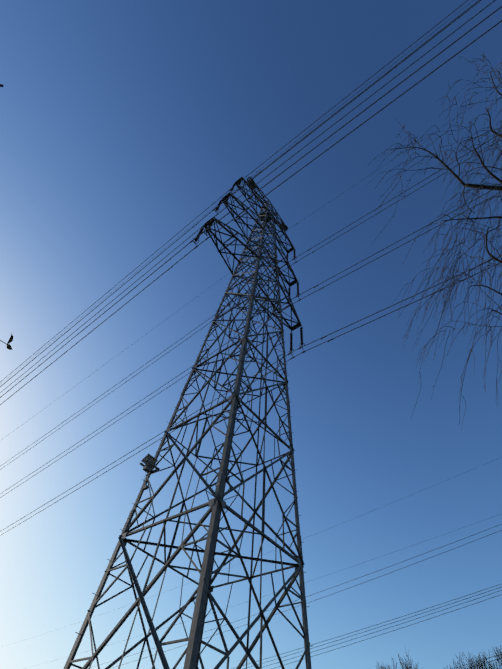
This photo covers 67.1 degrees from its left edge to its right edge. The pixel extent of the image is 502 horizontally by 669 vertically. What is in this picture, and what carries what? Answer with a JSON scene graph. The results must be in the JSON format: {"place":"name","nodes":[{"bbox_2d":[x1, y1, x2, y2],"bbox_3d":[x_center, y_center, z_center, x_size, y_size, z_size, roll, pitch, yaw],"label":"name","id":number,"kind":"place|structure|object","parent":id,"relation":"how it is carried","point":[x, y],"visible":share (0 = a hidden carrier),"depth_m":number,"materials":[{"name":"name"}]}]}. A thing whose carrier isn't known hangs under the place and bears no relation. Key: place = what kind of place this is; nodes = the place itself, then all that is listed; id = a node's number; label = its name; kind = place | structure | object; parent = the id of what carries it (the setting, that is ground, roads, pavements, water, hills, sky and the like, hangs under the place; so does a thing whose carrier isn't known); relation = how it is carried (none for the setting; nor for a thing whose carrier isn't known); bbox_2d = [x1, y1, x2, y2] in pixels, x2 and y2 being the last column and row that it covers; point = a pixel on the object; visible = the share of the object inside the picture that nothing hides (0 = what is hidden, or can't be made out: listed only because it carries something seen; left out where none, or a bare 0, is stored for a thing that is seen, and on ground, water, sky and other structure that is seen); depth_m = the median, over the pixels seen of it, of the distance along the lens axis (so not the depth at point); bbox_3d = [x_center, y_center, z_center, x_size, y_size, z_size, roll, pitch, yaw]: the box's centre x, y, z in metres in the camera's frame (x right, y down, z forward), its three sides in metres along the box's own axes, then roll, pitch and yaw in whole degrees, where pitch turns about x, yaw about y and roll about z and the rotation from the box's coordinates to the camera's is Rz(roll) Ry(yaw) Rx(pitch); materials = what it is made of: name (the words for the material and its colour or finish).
{"place":"outdoors","nodes":[
{"label":"outdoors","id":0,"kind":"place"},
{"bbox_2d":[0,0,501,668],"label":"sky","id":1,"kind":"structure","parent":0,"point":[122,122],"materials":[{"name":"blue"}]},
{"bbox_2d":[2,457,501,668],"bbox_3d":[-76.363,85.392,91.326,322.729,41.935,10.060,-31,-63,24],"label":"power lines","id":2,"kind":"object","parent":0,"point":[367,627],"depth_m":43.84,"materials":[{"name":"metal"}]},
{"label":"ground","id":3,"kind":"structure","parent":0,"visible":0},
{"bbox_2d":[0,84,12,349],"bbox_3d":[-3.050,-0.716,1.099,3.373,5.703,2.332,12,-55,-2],"label":"sapling tree","id":4,"kind":"object","parent":3,"relation":"on","point":[9,347],"visible":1,"depth_m":2.48,"materials":[{"name":"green plant"}]},
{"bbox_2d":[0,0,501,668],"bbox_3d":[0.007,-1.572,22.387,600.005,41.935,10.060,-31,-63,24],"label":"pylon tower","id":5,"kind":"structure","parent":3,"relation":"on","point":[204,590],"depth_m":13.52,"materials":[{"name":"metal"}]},
{"bbox_2d":[376,648,418,668],"bbox_3d":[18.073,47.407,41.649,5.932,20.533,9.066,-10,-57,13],"label":"poplar tree","id":6,"kind":"object","parent":3,"relation":"on","point":[405,666],"visible":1,"depth_m":48.06,"materials":[{"name":"brown plant"}]},
{"bbox_2d":[367,52,501,429],"bbox_3d":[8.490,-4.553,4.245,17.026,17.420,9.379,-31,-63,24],"label":"willow tree","id":7,"kind":"object","parent":3,"relation":"on","point":[487,187],"visible":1,"depth_m":9.45,"materials":[{"name":"brown plant"}]},
{"bbox_2d":[447,653,484,668],"bbox_3d":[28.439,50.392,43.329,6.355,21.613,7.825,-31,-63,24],"label":"poplar tree","id":8,"kind":"object","parent":3,"relation":"on","point":[462,662],"visible":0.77,"depth_m":50.15,"materials":[{"name":"brown plant"}]},
{"bbox_2d":[461,645,501,668],"bbox_3d":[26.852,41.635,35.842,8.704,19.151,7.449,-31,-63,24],"label":"poplar tree","id":9,"kind":"object","parent":3,"relation":"on","point":[485,665],"visible":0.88,"depth_m":41.98,"materials":[{"name":"brown plant"}]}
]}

